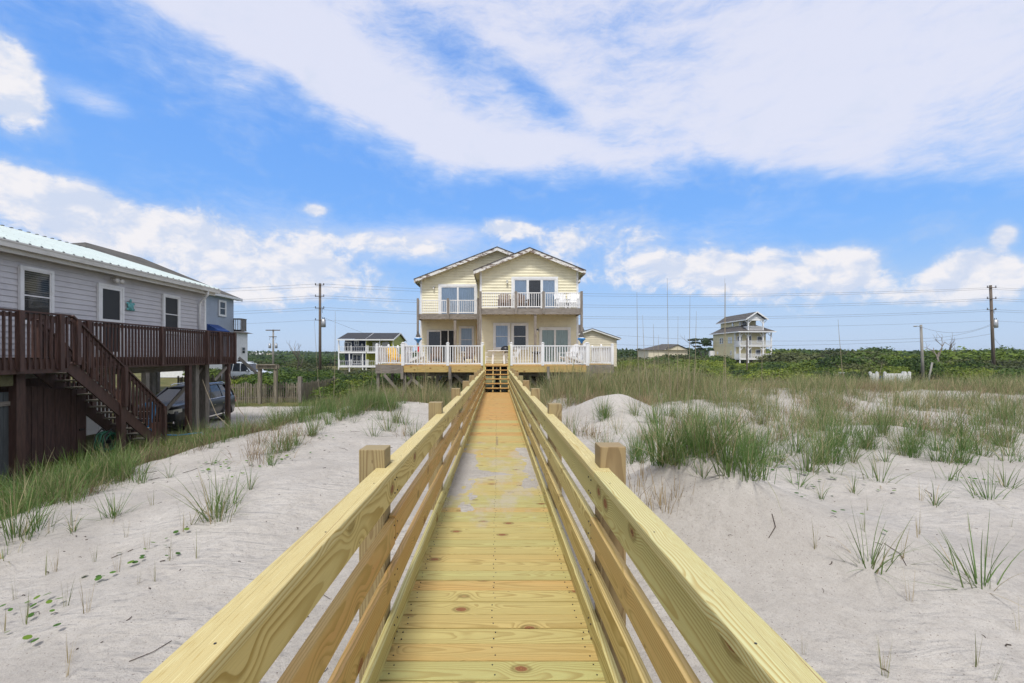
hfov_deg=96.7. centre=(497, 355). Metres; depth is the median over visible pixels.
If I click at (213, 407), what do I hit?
sea oat stalk
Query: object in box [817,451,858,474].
grass tuft
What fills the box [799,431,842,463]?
grass tuft
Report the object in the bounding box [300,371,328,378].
coastal shrub
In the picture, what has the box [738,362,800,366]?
coastal shrub
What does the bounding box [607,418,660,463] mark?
grass tuft
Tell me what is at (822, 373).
coastal shrub
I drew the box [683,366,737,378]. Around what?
coastal shrub
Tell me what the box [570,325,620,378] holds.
cream gable house
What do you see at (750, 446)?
grass tuft
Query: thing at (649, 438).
grass tuft
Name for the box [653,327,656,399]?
sea oat stalk
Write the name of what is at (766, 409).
grass tuft
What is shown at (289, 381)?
coastal shrub
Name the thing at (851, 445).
grass tuft
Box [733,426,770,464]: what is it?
grass tuft
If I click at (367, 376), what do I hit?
coastal shrub
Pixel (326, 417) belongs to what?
grass tuft
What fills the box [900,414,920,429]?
grass tuft
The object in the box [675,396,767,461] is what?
grass tuft
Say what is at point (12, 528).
grass tuft
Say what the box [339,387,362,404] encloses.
coastal shrub
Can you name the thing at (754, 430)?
grass tuft
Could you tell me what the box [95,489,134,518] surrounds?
grass tuft
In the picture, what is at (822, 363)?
coastal shrub
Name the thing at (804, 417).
grass tuft
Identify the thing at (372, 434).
grass tuft
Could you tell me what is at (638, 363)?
sea oat stalk
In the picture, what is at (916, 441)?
grass tuft
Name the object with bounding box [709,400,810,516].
grass tuft
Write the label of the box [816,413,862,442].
grass tuft
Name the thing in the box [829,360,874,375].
coastal shrub
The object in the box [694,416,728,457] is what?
grass tuft
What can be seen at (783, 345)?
power line
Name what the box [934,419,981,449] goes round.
grass tuft
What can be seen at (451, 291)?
sliding door
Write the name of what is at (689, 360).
sea oat stalk
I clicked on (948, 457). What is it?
grass tuft
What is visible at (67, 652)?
grass tuft
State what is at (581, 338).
diamond lantern
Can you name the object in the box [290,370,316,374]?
coastal shrub
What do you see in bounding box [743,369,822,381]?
coastal shrub
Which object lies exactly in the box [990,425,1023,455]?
grass tuft
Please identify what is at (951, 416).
grass tuft
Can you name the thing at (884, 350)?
coastal shrub
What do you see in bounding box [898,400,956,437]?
grass tuft
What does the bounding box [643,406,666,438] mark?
grass tuft
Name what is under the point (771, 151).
sky
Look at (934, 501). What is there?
grass tuft
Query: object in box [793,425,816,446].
grass tuft
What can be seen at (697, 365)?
coastal shrub
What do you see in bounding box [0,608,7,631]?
grass tuft
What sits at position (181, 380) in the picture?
shrub
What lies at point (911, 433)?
grass tuft
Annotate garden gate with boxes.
[256,364,279,403]
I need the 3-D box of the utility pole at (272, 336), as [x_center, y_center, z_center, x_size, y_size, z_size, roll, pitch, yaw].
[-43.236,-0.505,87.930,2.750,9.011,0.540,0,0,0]
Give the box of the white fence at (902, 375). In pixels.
[869,372,910,381]
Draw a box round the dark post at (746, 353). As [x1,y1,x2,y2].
[746,338,747,369]
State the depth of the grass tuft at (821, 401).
11.88 m
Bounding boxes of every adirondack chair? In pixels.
[386,347,400,363]
[400,342,424,364]
[430,347,441,361]
[461,346,474,362]
[497,293,510,307]
[518,293,528,307]
[555,293,570,307]
[560,344,577,362]
[565,293,578,307]
[566,342,589,364]
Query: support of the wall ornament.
attached to the grey cottage
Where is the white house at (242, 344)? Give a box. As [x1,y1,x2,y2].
[160,329,252,376]
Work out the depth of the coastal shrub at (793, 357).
86.38 m
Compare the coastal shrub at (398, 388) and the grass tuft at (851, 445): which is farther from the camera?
the coastal shrub at (398, 388)
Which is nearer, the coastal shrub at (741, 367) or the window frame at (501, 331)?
the window frame at (501, 331)
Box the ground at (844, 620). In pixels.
[0,362,1023,682]
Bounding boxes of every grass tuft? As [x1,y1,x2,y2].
[0,472,89,545]
[0,514,35,562]
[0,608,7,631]
[16,592,31,624]
[20,487,72,534]
[61,508,86,533]
[61,579,74,606]
[65,645,72,676]
[66,636,75,662]
[73,483,143,523]
[79,577,95,613]
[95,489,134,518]
[128,466,151,483]
[156,467,250,523]
[176,499,219,524]
[194,529,201,558]
[195,470,252,506]
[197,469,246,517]
[232,462,257,489]
[253,425,295,453]
[256,422,306,450]
[261,444,289,466]
[292,424,310,445]
[295,407,328,436]
[317,405,336,425]
[362,411,398,436]
[369,407,406,431]
[379,402,419,424]
[380,400,410,426]
[397,415,425,435]
[586,418,628,454]
[588,389,612,415]
[591,394,616,421]
[599,398,613,418]
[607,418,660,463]
[610,381,741,469]
[610,422,645,456]
[617,382,705,467]
[618,386,647,416]
[620,432,644,463]
[632,392,676,424]
[636,419,668,451]
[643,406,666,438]
[647,413,682,438]
[649,397,738,466]
[649,412,714,449]
[652,422,704,472]
[658,400,728,467]
[660,393,682,416]
[664,403,716,448]
[665,383,792,481]
[665,419,692,452]
[674,444,721,478]
[675,392,714,415]
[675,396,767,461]
[682,389,773,453]
[687,405,716,433]
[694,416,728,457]
[701,420,736,445]
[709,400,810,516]
[710,402,745,429]
[711,415,759,477]
[726,422,778,462]
[729,408,782,452]
[731,415,771,454]
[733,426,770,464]
[738,423,801,483]
[745,428,788,465]
[750,404,772,423]
[755,398,779,417]
[756,442,796,467]
[760,430,792,463]
[761,438,788,461]
[768,421,880,486]
[774,409,825,455]
[776,410,855,467]
[779,430,810,456]
[784,458,821,488]
[791,407,814,427]
[792,419,818,437]
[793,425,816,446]
[796,428,839,464]
[797,400,842,430]
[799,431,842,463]
[802,411,857,446]
[805,474,831,499]
[806,416,879,468]
[808,392,832,409]
[810,525,817,549]
[811,419,878,461]
[813,425,878,461]
[816,405,869,447]
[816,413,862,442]
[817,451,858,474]
[826,505,947,593]
[836,409,869,436]
[839,435,870,451]
[839,445,919,488]
[840,419,885,449]
[840,442,869,462]
[842,472,864,494]
[843,415,888,449]
[843,417,889,448]
[856,507,865,531]
[857,402,903,435]
[857,408,902,436]
[863,402,903,434]
[870,428,910,461]
[874,431,918,455]
[875,637,892,676]
[877,420,926,450]
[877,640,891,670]
[886,421,942,449]
[891,420,937,463]
[894,430,933,453]
[895,421,934,444]
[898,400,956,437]
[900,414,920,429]
[900,423,931,445]
[901,528,912,559]
[901,563,915,601]
[907,513,1023,606]
[915,415,1009,464]
[915,481,954,506]
[918,436,957,461]
[920,419,999,465]
[922,418,959,451]
[926,447,972,480]
[927,402,984,435]
[928,401,976,422]
[929,402,982,437]
[932,422,961,441]
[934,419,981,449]
[937,458,1019,506]
[940,413,1020,456]
[944,425,978,443]
[948,434,985,465]
[964,412,998,431]
[965,400,1009,427]
[965,411,1006,439]
[965,624,982,666]
[974,410,1021,449]
[974,413,1023,447]
[978,431,1004,450]
[979,458,1023,488]
[984,440,1022,462]
[987,384,1023,425]
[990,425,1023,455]
[992,413,1023,445]
[1000,395,1023,427]
[1007,443,1023,461]
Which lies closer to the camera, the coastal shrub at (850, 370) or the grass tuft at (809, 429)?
the grass tuft at (809, 429)
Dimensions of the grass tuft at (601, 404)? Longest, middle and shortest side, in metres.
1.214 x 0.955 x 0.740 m
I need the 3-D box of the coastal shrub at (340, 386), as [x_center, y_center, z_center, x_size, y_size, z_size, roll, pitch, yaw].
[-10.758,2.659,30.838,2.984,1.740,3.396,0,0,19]
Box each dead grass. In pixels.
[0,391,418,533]
[220,374,1023,469]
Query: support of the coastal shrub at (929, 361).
on the ground at (844, 620)
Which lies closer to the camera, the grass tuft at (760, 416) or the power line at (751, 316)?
the grass tuft at (760, 416)
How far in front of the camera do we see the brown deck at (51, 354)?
12.33 m
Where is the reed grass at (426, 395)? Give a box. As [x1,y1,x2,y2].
[302,351,722,412]
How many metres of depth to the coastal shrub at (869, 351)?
91.42 m
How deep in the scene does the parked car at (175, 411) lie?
19.55 m
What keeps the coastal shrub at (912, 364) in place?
on the ground at (844, 620)
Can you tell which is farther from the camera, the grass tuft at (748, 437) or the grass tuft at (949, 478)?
the grass tuft at (748, 437)
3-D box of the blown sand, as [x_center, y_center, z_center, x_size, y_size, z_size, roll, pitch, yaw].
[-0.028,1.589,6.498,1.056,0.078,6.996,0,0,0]
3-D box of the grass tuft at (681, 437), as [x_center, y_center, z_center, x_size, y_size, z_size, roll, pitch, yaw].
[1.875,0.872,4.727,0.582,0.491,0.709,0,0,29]
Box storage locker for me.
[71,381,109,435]
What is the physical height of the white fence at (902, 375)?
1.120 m
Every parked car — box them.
[137,382,235,429]
[221,361,271,378]
[440,376,462,386]
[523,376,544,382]
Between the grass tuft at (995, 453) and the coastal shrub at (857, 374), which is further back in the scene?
the coastal shrub at (857, 374)
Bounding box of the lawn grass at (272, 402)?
[142,397,335,407]
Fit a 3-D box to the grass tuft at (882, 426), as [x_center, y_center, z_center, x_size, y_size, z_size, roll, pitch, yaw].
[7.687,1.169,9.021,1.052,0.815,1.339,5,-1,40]
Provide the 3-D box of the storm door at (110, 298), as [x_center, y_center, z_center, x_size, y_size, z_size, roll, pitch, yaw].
[-12.415,-1.115,14.682,0.130,2.310,0.978,0,0,0]
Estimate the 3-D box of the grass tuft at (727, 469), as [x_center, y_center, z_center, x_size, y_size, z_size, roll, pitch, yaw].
[2.208,0.690,4.325,1.222,0.947,1.555,-1,2,45]
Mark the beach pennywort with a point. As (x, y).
(98, 577)
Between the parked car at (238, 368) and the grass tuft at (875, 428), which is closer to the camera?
the grass tuft at (875, 428)
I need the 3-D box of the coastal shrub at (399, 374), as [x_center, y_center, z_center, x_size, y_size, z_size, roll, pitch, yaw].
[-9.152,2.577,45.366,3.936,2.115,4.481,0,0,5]
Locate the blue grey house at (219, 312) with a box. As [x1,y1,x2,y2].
[70,242,257,402]
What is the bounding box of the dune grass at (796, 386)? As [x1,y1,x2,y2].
[535,364,1023,445]
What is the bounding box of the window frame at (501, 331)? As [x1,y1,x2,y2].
[493,323,509,349]
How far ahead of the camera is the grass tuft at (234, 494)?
4.87 m
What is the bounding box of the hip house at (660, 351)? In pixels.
[638,344,688,358]
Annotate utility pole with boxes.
[266,329,279,363]
[315,283,325,369]
[987,285,997,364]
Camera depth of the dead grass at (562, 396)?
10.02 m
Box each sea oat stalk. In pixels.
[202,379,231,428]
[229,375,248,422]
[314,321,321,402]
[637,326,640,407]
[643,333,650,402]
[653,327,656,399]
[667,287,671,409]
[677,353,677,397]
[688,324,689,408]
[693,340,695,399]
[723,296,724,406]
[725,283,726,421]
[838,324,855,419]
[855,365,881,425]
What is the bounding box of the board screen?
[26,386,85,472]
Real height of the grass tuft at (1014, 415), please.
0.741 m
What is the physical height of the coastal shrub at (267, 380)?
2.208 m
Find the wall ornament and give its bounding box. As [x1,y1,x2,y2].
[127,299,134,310]
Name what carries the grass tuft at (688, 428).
on the ground at (844, 620)
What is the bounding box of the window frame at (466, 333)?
[459,326,473,352]
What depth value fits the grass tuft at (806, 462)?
6.17 m
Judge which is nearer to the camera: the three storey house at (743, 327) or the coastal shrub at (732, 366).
the coastal shrub at (732, 366)
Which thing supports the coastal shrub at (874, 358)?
on the ground at (844, 620)
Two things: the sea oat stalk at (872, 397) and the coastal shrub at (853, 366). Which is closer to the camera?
the sea oat stalk at (872, 397)
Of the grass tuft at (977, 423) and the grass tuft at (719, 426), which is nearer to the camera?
the grass tuft at (719, 426)
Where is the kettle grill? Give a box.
[501,346,507,353]
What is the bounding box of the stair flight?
[483,345,509,391]
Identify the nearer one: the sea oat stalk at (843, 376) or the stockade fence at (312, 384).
the sea oat stalk at (843, 376)
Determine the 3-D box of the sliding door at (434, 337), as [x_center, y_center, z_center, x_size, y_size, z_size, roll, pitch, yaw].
[-3.922,-0.638,31.929,2.009,2.311,0.072,0,0,0]
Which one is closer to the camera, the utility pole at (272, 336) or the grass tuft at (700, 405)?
the grass tuft at (700, 405)
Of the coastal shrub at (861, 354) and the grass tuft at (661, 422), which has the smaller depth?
the grass tuft at (661, 422)
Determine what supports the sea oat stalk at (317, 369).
on the ground at (844, 620)
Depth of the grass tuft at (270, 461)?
6.56 m
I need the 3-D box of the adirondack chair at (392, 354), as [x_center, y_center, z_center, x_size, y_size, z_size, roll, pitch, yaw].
[-5.740,0.015,25.261,0.741,0.963,0.787,0,0,-30]
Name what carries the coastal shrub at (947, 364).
on the ground at (844, 620)
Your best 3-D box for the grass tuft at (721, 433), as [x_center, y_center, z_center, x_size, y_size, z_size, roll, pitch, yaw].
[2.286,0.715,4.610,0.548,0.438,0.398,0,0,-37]
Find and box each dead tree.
[286,341,303,369]
[925,335,943,361]
[942,334,955,354]
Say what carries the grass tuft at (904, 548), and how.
on the ground at (844, 620)
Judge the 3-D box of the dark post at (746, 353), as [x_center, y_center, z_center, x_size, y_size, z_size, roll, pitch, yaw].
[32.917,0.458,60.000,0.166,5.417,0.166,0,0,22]
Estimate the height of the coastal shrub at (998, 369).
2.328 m
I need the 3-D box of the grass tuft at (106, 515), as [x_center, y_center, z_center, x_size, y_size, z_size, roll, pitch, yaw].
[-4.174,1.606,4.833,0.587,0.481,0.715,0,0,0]
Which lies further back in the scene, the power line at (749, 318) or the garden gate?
the power line at (749, 318)
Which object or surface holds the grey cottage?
on the ground at (844, 620)
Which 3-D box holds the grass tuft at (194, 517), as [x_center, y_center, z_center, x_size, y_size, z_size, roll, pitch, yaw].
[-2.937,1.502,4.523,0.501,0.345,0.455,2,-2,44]
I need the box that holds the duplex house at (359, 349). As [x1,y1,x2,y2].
[337,333,406,371]
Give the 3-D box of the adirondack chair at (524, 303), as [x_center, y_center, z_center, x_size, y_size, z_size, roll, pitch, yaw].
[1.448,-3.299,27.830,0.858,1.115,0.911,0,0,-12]
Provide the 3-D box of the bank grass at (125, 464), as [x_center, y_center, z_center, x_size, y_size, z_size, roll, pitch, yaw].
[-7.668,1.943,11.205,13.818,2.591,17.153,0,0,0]
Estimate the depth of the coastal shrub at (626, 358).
92.06 m
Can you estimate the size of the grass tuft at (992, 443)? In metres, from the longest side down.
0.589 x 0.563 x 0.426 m
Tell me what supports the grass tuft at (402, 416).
on the ground at (844, 620)
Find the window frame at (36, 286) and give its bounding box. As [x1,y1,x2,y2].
[18,265,54,325]
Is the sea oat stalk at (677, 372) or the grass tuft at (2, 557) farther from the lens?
the sea oat stalk at (677, 372)
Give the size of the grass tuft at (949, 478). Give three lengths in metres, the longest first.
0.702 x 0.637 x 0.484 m
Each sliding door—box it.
[427,330,453,361]
[438,284,476,313]
[511,277,557,307]
[539,327,570,362]
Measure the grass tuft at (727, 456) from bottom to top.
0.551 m
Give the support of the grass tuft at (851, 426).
on the ground at (844, 620)
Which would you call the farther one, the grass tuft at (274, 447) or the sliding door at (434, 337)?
the sliding door at (434, 337)
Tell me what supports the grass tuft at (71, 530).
on the ground at (844, 620)
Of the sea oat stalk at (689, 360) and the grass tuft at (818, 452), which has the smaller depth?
the grass tuft at (818, 452)
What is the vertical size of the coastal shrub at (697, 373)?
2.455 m
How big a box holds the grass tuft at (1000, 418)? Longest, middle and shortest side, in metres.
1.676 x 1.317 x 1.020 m
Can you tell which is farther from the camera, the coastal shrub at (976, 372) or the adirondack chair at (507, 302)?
the coastal shrub at (976, 372)
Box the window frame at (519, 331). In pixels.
[511,323,527,349]
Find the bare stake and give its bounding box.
[928,362,932,380]
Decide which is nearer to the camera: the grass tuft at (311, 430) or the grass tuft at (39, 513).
the grass tuft at (39, 513)
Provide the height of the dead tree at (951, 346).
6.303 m
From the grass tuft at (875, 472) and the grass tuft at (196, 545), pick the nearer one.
the grass tuft at (196, 545)
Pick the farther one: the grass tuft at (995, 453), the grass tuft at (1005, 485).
the grass tuft at (995, 453)
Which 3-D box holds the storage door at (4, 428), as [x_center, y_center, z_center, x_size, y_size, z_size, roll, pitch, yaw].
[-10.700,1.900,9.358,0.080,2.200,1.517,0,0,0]
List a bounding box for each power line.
[320,295,986,305]
[324,307,970,316]
[328,298,984,307]
[331,284,972,294]
[331,320,977,327]
[335,287,983,296]
[335,310,985,318]
[620,335,919,340]
[651,341,919,345]
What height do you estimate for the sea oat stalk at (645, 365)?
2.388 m
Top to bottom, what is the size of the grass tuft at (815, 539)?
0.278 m
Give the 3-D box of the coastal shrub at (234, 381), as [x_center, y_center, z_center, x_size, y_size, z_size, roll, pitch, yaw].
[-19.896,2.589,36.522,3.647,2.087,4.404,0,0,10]
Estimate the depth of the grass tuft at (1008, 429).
9.04 m
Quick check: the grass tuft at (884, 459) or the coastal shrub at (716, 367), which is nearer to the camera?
the grass tuft at (884, 459)
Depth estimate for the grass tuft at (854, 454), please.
7.09 m
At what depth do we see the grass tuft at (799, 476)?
5.80 m
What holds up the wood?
on the ground at (844, 620)
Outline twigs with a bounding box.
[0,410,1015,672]
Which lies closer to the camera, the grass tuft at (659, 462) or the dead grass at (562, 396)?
the grass tuft at (659, 462)
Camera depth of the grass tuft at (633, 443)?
7.34 m
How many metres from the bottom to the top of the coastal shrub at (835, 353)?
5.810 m
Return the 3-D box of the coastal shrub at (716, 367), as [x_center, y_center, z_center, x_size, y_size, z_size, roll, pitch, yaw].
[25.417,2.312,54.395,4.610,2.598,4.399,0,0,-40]
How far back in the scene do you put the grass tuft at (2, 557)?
4.04 m
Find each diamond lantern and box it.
[414,331,421,342]
[578,331,584,364]
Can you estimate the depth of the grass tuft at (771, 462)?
6.47 m
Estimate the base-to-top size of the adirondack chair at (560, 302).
1.166 m
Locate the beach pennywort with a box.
[0,419,1004,642]
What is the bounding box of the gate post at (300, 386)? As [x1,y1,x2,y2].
[298,377,302,401]
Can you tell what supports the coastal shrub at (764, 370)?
on the ground at (844, 620)
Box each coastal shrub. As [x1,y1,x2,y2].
[182,369,221,381]
[224,374,253,388]
[232,370,281,378]
[234,375,281,396]
[236,373,272,383]
[248,358,285,365]
[251,359,271,363]
[262,378,320,396]
[264,368,296,374]
[264,369,319,381]
[285,357,329,366]
[286,360,316,367]
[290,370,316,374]
[291,367,353,373]
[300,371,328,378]
[308,365,344,370]
[310,382,358,399]
[312,376,338,384]
[314,369,343,376]
[324,359,343,365]
[326,379,375,388]
[328,374,376,384]
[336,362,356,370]
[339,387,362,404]
[348,368,374,374]
[349,373,374,379]
[354,372,380,378]
[357,374,408,388]
[361,381,387,394]
[375,384,417,396]
[385,376,425,395]
[394,373,423,379]
[417,377,444,383]
[425,382,448,395]
[614,360,645,371]
[615,357,682,366]
[617,357,645,363]
[646,359,674,366]
[650,354,711,360]
[664,369,712,378]
[672,359,729,369]
[682,364,714,368]
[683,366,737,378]
[704,364,729,370]
[705,355,745,364]
[721,364,735,369]
[722,370,758,376]
[734,365,763,369]
[736,375,752,382]
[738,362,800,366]
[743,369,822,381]
[748,364,792,369]
[750,367,796,372]
[752,361,793,366]
[753,351,833,362]
[766,349,804,353]
[783,364,813,372]
[790,354,877,368]
[800,370,862,384]
[801,366,868,380]
[804,366,846,373]
[806,348,848,353]
[809,349,856,355]
[816,353,840,358]
[825,354,894,365]
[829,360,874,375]
[837,371,871,381]
[840,349,896,357]
[847,346,908,355]
[850,350,898,356]
[861,358,891,367]
[862,364,918,375]
[869,353,909,363]
[887,358,947,380]
[888,357,945,379]
[900,351,940,357]
[924,346,1023,361]
[924,349,957,355]
[927,360,960,378]
[932,358,991,367]
[934,367,968,381]
[939,366,975,381]
[944,360,1004,369]
[956,367,997,381]
[971,364,1023,369]
[976,345,1023,353]
[985,358,1023,367]
[988,367,1022,374]
[988,369,1023,380]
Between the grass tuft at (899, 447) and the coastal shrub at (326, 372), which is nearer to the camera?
the grass tuft at (899, 447)
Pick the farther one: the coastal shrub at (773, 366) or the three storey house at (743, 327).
the three storey house at (743, 327)
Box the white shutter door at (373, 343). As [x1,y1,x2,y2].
[372,342,388,351]
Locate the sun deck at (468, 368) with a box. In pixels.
[375,342,613,396]
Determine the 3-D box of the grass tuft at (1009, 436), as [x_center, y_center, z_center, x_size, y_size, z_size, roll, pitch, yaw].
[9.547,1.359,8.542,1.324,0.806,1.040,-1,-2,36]
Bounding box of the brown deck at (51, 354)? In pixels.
[0,308,236,480]
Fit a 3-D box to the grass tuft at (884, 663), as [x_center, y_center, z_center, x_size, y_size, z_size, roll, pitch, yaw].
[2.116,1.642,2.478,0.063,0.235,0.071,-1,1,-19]
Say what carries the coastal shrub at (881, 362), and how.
on the ground at (844, 620)
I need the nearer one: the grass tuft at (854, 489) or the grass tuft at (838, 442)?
the grass tuft at (854, 489)
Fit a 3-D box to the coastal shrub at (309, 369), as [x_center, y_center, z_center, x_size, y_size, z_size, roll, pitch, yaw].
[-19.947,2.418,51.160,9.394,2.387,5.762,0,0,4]
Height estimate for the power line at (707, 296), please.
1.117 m
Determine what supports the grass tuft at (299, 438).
on the ground at (844, 620)
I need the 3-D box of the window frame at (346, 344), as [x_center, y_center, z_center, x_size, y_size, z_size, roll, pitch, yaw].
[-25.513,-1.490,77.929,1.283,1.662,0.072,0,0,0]
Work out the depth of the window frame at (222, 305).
36.40 m
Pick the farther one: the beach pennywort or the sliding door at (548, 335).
the sliding door at (548, 335)
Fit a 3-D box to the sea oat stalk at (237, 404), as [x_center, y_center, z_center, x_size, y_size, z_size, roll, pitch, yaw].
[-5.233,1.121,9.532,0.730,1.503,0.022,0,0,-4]
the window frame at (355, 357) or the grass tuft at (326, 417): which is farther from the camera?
the window frame at (355, 357)
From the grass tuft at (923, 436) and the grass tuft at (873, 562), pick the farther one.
the grass tuft at (923, 436)
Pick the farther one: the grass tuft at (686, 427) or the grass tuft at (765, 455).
the grass tuft at (765, 455)
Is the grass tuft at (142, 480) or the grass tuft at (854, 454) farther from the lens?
the grass tuft at (854, 454)
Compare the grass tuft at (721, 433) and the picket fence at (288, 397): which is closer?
the grass tuft at (721, 433)
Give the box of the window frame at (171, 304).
[162,293,180,334]
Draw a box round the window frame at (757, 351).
[755,349,760,355]
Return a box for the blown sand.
[447,444,544,527]
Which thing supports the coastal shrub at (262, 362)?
on the ground at (844, 620)
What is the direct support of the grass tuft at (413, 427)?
on the ground at (844, 620)
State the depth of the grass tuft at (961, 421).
9.04 m
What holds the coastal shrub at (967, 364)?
on the ground at (844, 620)
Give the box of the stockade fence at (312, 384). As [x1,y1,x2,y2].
[303,373,375,400]
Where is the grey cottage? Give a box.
[0,225,220,436]
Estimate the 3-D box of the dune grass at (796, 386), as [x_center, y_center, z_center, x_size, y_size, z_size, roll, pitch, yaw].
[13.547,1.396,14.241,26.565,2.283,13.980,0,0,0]
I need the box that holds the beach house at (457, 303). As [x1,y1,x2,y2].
[414,246,585,391]
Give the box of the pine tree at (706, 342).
[681,337,713,356]
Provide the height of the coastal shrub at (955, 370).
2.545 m
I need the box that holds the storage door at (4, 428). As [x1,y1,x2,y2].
[0,392,9,482]
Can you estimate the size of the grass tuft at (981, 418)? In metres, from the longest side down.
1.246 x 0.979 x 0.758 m
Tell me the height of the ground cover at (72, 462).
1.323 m
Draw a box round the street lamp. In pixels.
[913,325,924,381]
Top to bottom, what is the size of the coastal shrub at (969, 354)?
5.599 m
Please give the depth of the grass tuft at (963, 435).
8.48 m
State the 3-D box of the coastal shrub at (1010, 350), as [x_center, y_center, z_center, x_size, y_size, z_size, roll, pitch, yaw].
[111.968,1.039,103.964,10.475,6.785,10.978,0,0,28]
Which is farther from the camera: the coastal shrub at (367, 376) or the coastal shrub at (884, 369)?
the coastal shrub at (884, 369)
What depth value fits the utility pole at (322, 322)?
49.87 m
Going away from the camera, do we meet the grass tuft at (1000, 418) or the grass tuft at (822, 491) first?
the grass tuft at (822, 491)
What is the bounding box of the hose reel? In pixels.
[93,428,116,455]
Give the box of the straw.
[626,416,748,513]
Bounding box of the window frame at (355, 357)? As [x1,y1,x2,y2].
[352,354,361,363]
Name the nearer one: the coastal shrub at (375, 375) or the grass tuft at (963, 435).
the grass tuft at (963, 435)
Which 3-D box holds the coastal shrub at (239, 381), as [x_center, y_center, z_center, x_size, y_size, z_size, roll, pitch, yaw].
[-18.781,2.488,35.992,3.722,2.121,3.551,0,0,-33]
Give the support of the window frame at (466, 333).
in the beach house at (457, 303)
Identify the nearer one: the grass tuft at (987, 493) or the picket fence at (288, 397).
the grass tuft at (987, 493)
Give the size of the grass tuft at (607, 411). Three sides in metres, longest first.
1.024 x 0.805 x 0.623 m
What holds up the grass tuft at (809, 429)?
on the ground at (844, 620)
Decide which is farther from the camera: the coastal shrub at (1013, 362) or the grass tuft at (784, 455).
the coastal shrub at (1013, 362)
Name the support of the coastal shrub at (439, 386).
on the ground at (844, 620)
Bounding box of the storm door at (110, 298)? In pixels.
[97,283,124,356]
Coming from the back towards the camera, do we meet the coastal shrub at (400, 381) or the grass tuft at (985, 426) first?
the coastal shrub at (400, 381)
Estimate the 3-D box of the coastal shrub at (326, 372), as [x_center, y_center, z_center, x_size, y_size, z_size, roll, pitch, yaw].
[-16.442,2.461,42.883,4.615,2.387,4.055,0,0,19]
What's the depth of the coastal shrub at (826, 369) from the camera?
39.38 m
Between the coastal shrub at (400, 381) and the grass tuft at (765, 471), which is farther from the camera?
the coastal shrub at (400, 381)
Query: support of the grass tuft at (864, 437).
on the ground at (844, 620)
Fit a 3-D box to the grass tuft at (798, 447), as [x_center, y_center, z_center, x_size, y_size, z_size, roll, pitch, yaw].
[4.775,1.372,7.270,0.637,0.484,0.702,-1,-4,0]
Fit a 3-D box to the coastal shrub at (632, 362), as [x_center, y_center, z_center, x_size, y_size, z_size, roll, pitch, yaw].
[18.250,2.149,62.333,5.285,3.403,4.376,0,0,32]
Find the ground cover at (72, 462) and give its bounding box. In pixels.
[0,437,187,511]
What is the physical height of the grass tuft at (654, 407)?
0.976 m
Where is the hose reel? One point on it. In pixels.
(108, 441)
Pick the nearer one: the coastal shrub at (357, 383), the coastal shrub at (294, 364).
the coastal shrub at (357, 383)
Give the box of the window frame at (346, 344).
[344,342,351,351]
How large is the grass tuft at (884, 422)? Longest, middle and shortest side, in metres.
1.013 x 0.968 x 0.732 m
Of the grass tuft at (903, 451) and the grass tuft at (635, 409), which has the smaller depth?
the grass tuft at (903, 451)
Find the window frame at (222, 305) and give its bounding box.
[218,300,226,316]
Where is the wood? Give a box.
[248,347,1023,365]
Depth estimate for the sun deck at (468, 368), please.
21.09 m
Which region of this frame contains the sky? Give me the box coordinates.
[0,0,1023,351]
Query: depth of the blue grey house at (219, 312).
35.89 m
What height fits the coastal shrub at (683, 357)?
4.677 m
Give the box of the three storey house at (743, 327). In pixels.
[709,312,776,362]
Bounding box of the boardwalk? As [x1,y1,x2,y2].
[140,368,826,682]
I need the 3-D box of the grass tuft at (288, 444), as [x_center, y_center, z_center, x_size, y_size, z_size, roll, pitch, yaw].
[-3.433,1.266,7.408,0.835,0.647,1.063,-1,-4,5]
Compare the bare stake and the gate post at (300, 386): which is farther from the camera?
the bare stake
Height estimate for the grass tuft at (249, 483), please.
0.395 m
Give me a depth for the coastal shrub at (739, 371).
42.26 m
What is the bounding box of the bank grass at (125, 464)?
[0,382,418,551]
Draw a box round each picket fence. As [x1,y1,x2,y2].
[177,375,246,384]
[231,382,297,403]
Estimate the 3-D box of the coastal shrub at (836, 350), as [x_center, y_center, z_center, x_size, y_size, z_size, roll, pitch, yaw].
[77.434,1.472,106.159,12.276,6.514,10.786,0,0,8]
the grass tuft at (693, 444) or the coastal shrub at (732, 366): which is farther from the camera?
the coastal shrub at (732, 366)
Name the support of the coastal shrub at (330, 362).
on the ground at (844, 620)
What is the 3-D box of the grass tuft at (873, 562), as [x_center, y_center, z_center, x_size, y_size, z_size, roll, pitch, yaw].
[2.873,1.382,3.304,0.933,0.594,0.724,0,0,-25]
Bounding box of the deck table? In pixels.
[488,350,507,363]
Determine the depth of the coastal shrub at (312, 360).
103.48 m
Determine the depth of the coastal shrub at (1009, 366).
48.00 m
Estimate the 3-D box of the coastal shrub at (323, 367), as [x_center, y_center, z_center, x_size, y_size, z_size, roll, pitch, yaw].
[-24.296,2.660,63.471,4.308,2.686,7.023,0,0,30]
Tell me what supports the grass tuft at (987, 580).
on the ground at (844, 620)
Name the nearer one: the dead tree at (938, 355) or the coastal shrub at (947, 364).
the coastal shrub at (947, 364)

